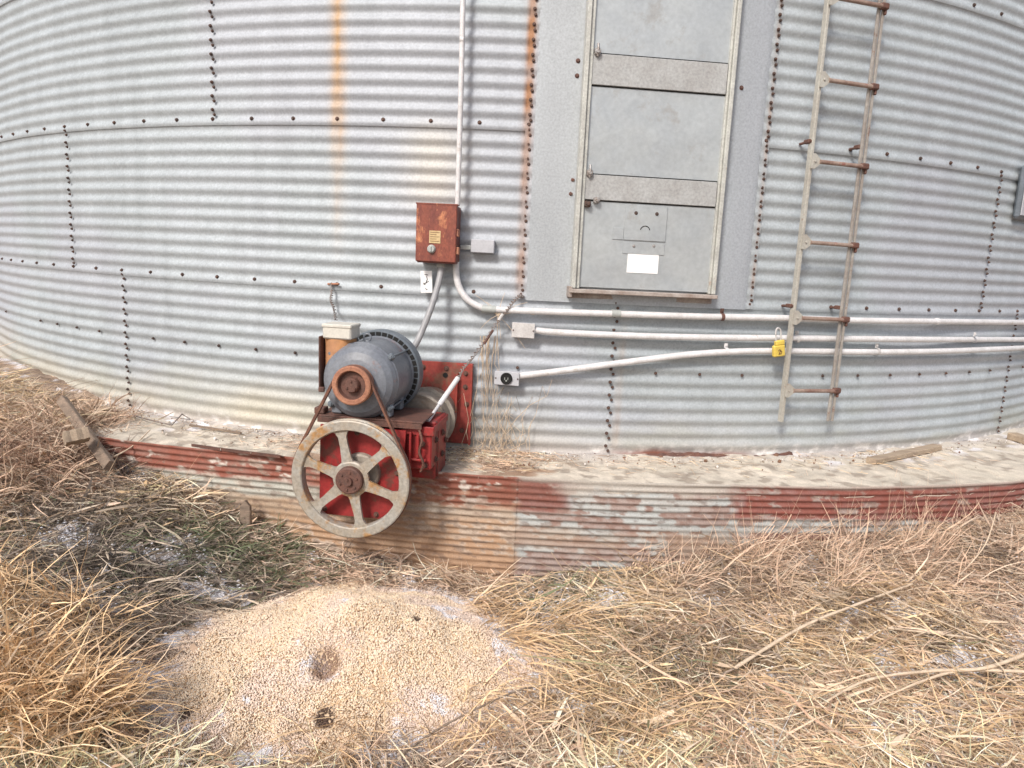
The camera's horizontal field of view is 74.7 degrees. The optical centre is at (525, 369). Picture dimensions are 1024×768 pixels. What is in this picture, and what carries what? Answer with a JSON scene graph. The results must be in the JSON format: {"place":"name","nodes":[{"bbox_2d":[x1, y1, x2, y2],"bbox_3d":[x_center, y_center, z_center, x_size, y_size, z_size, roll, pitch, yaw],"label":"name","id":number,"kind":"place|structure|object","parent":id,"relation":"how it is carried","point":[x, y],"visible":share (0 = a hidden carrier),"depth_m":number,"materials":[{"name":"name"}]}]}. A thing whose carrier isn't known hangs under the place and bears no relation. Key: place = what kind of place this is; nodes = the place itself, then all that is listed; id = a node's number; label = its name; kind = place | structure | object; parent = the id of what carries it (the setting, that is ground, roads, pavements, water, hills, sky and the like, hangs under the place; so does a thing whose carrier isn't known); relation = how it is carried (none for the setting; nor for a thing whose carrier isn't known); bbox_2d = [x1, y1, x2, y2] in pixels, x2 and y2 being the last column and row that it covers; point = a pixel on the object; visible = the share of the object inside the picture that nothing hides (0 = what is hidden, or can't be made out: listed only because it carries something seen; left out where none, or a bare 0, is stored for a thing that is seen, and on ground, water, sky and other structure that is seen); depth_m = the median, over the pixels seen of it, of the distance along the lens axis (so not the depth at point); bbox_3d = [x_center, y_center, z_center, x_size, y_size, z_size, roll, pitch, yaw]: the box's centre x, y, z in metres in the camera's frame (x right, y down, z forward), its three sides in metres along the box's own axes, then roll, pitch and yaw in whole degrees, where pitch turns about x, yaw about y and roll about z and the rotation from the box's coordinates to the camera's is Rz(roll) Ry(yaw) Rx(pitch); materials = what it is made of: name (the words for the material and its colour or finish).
{"place":"outdoors","nodes":[
{"label":"outdoors","id":0,"kind":"place"},
{"bbox_2d":[0,341,1023,767],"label":"ground","id":1,"kind":"structure","parent":0,"point":[40,376],"depth_m":2.65,"materials":[{"name":"beige plant"}]},
{"bbox_2d":[56,395,115,470],"bbox_3d":[-2.206,0.308,3.358,0.732,0.244,0.055,11,12,41],"label":"stake","id":2,"kind":"object","parent":1,"relation":"on","point":[104,458],"visible":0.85,"depth_m":3.31,"materials":[{"name":"grey wood"}]},
{"bbox_2d":[0,375,172,519],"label":"brown tangle","id":3,"kind":"object","parent":1,"relation":"on","point":[15,464],"visible":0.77,"depth_m":3.20,"materials":[{"name":"plant"}]},
{"bbox_2d":[62,427,89,445],"bbox_3d":[-2.111,0.315,3.153,0.104,0.089,0.091,-6,13,-43],"label":"wood block","id":4,"kind":"object","parent":3,"relation":"on","point":[75,436],"depth_m":3.13,"materials":[{"name":"beige wood"}]},
{"bbox_2d":[69,430,149,469],"bbox_3d":[-2.022,0.405,3.307,0.123,0.125,0.415,9,11,32],"label":"stalk","id":5,"kind":"object","parent":3,"relation":"on","point":[119,453],"visible":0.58,"depth_m":3.28,"materials":[{"name":"plant"}]},
{"bbox_2d":[0,500,211,767],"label":"golden tuft","id":6,"kind":"object","parent":1,"relation":"on","point":[50,703],"visible":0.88,"depth_m":1.96,"materials":[{"name":"plant"}]},
{"bbox_2d":[240,500,251,537],"bbox_3d":[-1.323,0.735,3.181,0.060,0.229,0.053,3,9,0],"label":"stake","id":7,"kind":"object","parent":1,"relation":"on","point":[245,508],"visible":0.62,"depth_m":3.17,"materials":[{"name":"grey wood"}]},
{"bbox_2d":[138,576,566,767],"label":"grain heap","id":8,"kind":"object","parent":1,"relation":"on","point":[391,602],"depth_m":2.34,"materials":[{"name":"beige food"}]},
{"bbox_2d":[445,642,547,714],"bbox_3d":[-0.211,1.062,2.430,0.712,0.091,0.023,9,11,35],"label":"stalk","id":9,"kind":"object","parent":8,"relation":"on","point":[497,677],"visible":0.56,"depth_m":2.36,"materials":[{"name":"plant"}]},
{"bbox_2d":[157,505,623,614],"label":"green grass","id":10,"kind":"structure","parent":1,"relation":"on","point":[266,535],"depth_m":3.10,"materials":[{"name":"plant"}]},
{"bbox_2d":[398,681,555,756],"bbox_3d":[-0.149,1.148,2.243,0.610,0.057,0.040,-4,11,-35],"label":"twig","id":11,"kind":"object","parent":1,"relation":"on","point":[437,729],"visible":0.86,"depth_m":2.21,"materials":[{"name":"brown plant"}]},
{"bbox_2d":[0,380,1023,767],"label":"grass undergrowth","id":12,"kind":"object","parent":1,"relation":"on","point":[822,674],"depth_m":2.60,"materials":[{"name":"plant"}]},
{"bbox_2d":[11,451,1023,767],"bbox_3d":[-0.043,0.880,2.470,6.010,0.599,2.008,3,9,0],"label":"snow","id":13,"kind":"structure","parent":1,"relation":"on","point":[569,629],"depth_m":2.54,"materials":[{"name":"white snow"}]},
{"bbox_2d":[55,404,1023,581],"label":"bin foundation","id":14,"kind":"object","parent":1,"relation":"on","point":[499,522],"visible":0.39,"depth_m":3.18,"materials":[{"name":"concrete"}]},
{"bbox_2d":[88,405,189,425],"bbox_3d":[-2.206,0.238,3.785,0.724,0.037,0.122,6,10,22],"label":"wire","id":15,"kind":"object","parent":14,"relation":"on","point":[154,420],"visible":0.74,"depth_m":3.69,"materials":[{"name":"metal"}]},
{"bbox_2d":[189,424,241,433],"bbox_3d":[-1.665,0.320,3.604,0.332,0.015,0.012,6,10,16],"label":"stick","id":16,"kind":"object","parent":14,"relation":"on","point":[219,429],"visible":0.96,"depth_m":3.60,"materials":[{"name":"grey wood"}]},
{"bbox_2d":[458,386,545,454],"bbox_3d":[-0.126,0.279,3.421,0.450,0.409,0.064,3,9,0],"label":"dead weed","id":17,"kind":"object","parent":14,"relation":"on","point":[500,443],"visible":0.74,"depth_m":3.44,"materials":[{"name":"plant"}]},
{"bbox_2d":[0,0,1023,454],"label":"grain bin","id":18,"kind":"object","parent":14,"relation":"on","point":[204,204],"visible":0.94,"depth_m":3.48,"materials":[{"name":"metal"}]},
{"bbox_2d":[327,282,339,320],"bbox_3d":[-0.933,-0.340,3.319,0.058,0.167,0.348,-1,10,-22],"label":"bolt wire","id":19,"kind":"object","parent":18,"relation":"hanging from","point":[330,299],"visible":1,"depth_m":3.42,"materials":[{"name":"grey metal"}]},
{"bbox_2d":[291,321,473,537],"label":"auger drive","id":20,"kind":"structure","parent":18,"relation":"attached to","point":[397,410],"depth_m":2.88,"materials":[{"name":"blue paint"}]},
{"bbox_2d":[415,202,460,263],"bbox_3d":[-0.419,-0.660,3.266,0.214,0.282,0.149,3,9,0],"label":"switch box","id":21,"kind":"object","parent":18,"relation":"attached to","point":[437,232],"visible":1,"depth_m":3.21,"materials":[{"name":"metal"}]},
{"bbox_2d":[420,271,431,292],"bbox_3d":[-0.491,-0.436,3.336,0.063,0.111,0.009,3,9,0],"label":"paper tag","id":22,"kind":"object","parent":21,"relation":"hanging from","point":[426,281],"visible":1,"depth_m":3.34,"materials":[{"name":"white paper"}]},
{"bbox_2d":[413,263,444,348],"bbox_3d":[-0.468,-0.308,3.256,0.067,0.456,0.234,9,11,33],"label":"motor conduit","id":23,"kind":"object","parent":21,"relation":"hanging from","point":[430,309],"visible":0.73,"depth_m":3.24,"materials":[{"name":"grey metal"}]},
{"bbox_2d":[455,0,465,204],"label":"conduit","id":24,"kind":"object","parent":18,"relation":"attached to","point":[460,99],"visible":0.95,"depth_m":3.15,"materials":[{"name":"grey metal"}]},
{"bbox_2d":[460,239,494,253],"bbox_3d":[-0.236,-0.609,3.309,0.170,0.065,0.040,3,9,2],"label":"box","id":25,"kind":"object","parent":18,"relation":"attached to","point":[481,246],"visible":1,"depth_m":3.29,"materials":[{"name":"grey metal"}]},
{"bbox_2d":[457,294,524,377],"bbox_3d":[-0.173,-0.167,3.299,0.364,0.412,0.044,-3,11,-32],"label":"guy wire","id":26,"kind":"object","parent":18,"relation":"attached to","point":[501,316],"visible":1,"depth_m":3.30,"materials":[{"name":"grey metal"}]},
{"bbox_2d":[474,293,533,421],"bbox_3d":[-0.115,-0.042,3.372,0.305,0.687,0.014,3,9,1],"label":"hanging straw","id":27,"kind":"object","parent":26,"relation":"hanging from","point":[487,366],"visible":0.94,"depth_m":3.38,"materials":[{"name":"plant"}]},
{"bbox_2d":[494,370,519,385],"bbox_3d":[-0.092,0.042,3.394,0.126,0.072,0.072,3,9,0],"label":"junction box","id":28,"kind":"object","parent":18,"relation":"attached to","point":[506,377],"visible":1,"depth_m":3.37,"materials":[{"name":"grey metal"}]},
{"bbox_2d":[511,322,534,338],"bbox_3d":[-0.009,-0.198,3.357,0.115,0.076,0.064,3,9,0],"label":"junction box","id":29,"kind":"object","parent":18,"relation":"attached to","point":[522,330],"visible":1,"depth_m":3.33,"materials":[{"name":"grey metal"}]},
{"bbox_2d":[566,0,743,303],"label":"door","id":30,"kind":"structure","parent":18,"relation":"in","point":[656,106],"depth_m":3.25,"materials":[{"name":"metal"}]},
{"bbox_2d":[453,262,1023,324],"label":"conduit","id":31,"kind":"object","parent":18,"relation":"attached to","point":[468,300],"visible":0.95,"depth_m":3.38,"materials":[{"name":"grey metal"}]},
{"bbox_2d":[519,343,1023,378],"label":"conduit","id":32,"kind":"object","parent":18,"relation":"attached to","point":[656,358],"visible":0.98,"depth_m":3.46,"materials":[{"name":"grey metal"}]},
{"bbox_2d":[535,327,1023,342],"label":"conduit","id":33,"kind":"object","parent":18,"relation":"attached to","point":[797,337],"visible":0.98,"depth_m":3.46,"materials":[{"name":"grey metal"}]},
{"bbox_2d":[772,327,784,356],"bbox_3d":[1.304,-0.138,3.435,0.072,0.154,0.030,0,10,-15],"label":"padlock","id":34,"kind":"object","parent":33,"relation":"hanging from","point":[778,348],"visible":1,"depth_m":3.43,"materials":[{"name":"yellow metal"}]},
{"bbox_2d":[778,0,889,421],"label":"ladder","id":35,"kind":"object","parent":18,"relation":"attached to","point":[814,160],"visible":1,"depth_m":3.39,"materials":[{"name":"grey metal"}]},
{"bbox_2d":[1013,165,1023,219],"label":"wall hatch","id":36,"kind":"object","parent":18,"relation":"attached to","point":[1018,211],"depth_m":4.00,"materials":[{"name":"paint"}]},
{"bbox_2d":[498,381,551,445],"bbox_3d":[-0.011,0.258,3.437,0.276,0.432,0.010,4,9,6],"label":"dead weed","id":37,"kind":"object","parent":14,"relation":"on","point":[523,411],"visible":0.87,"depth_m":3.43,"materials":[{"name":"plant"}]},
{"bbox_2d":[101,403,1021,479],"bbox_3d":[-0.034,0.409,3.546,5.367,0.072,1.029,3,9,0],"label":"ledge litter","id":38,"kind":"object","parent":14,"relation":"on","point":[500,454],"visible":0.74,"depth_m":3.39,"materials":[{"name":"plant"}]},
{"bbox_2d":[866,443,941,464],"bbox_3d":[2.145,0.475,3.781,0.685,0.034,0.057,-3,11,-32],"label":"board","id":39,"kind":"object","parent":14,"relation":"on","point":[901,454],"visible":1,"depth_m":3.74,"materials":[{"name":"beige wood"}]},
{"bbox_2d":[1007,432,1023,444],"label":"board","id":40,"kind":"object","parent":14,"relation":"on","point":[1016,437],"visible":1,"depth_m":4.26,"materials":[{"name":"beige wood"}]},
{"bbox_2d":[79,538,1023,767],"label":"straw clumps","id":41,"kind":"object","parent":1,"relation":"on","point":[523,629],"visible":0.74,"depth_m":2.27,"materials":[{"name":"beige plant"}]},
{"bbox_2d":[701,547,735,574],"bbox_3d":[0.869,0.868,3.023,0.177,0.121,0.017,0,10,-17],"label":"stalk","id":42,"kind":"object","parent":1,"relation":"on","point":[719,561],"visible":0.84,"depth_m":3.02,"materials":[{"name":"beige plant"}]},
{"bbox_2d":[610,474,1023,633],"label":"pinkish tufts","id":43,"kind":"object","parent":1,"relation":"on","point":[853,543],"visible":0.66,"depth_m":3.01,"materials":[{"name":"plant"}]},
{"bbox_2d":[734,583,912,669],"bbox_3d":[1.174,0.982,2.602,0.912,0.188,0.026,-1,10,-24],"label":"cane","id":44,"kind":"object","parent":1,"relation":"on","point":[760,651],"visible":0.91,"depth_m":2.56,"materials":[{"name":"beige plant"}]},
{"bbox_2d":[820,545,1019,649],"bbox_3d":[1.517,0.921,2.732,0.166,0.084,0.821,-3,11,-33],"label":"stalk","id":45,"kind":"object","parent":1,"relation":"on","point":[918,610],"visible":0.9,"depth_m":2.59,"materials":[{"name":"plant"}]},
{"bbox_2d":[821,652,1023,704],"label":"branch","id":46,"kind":"object","parent":1,"relation":"on","point":[1003,662],"visible":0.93,"depth_m":2.30,"materials":[{"name":"wood"}]},
{"bbox_2d":[888,627,986,640],"bbox_3d":[1.550,0.994,2.516,0.344,0.021,0.022,5,9,11],"label":"cane","id":47,"kind":"object","parent":1,"relation":"on","point":[918,631],"visible":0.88,"depth_m":2.51,"materials":[{"name":"beige plant"}]},
{"bbox_2d":[868,669,1023,706],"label":"branch","id":48,"kind":"object","parent":1,"relation":"on","point":[948,673],"visible":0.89,"depth_m":2.29,"materials":[{"name":"wood"}]},
{"bbox_2d":[959,512,995,575],"bbox_3d":[1.988,0.761,2.935,0.276,0.239,0.013,-3,11,-34],"label":"stalk","id":49,"kind":"object","parent":1,"relation":"on","point":[970,563],"visible":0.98,"depth_m":2.96,"materials":[{"name":"plant"}]}
]}

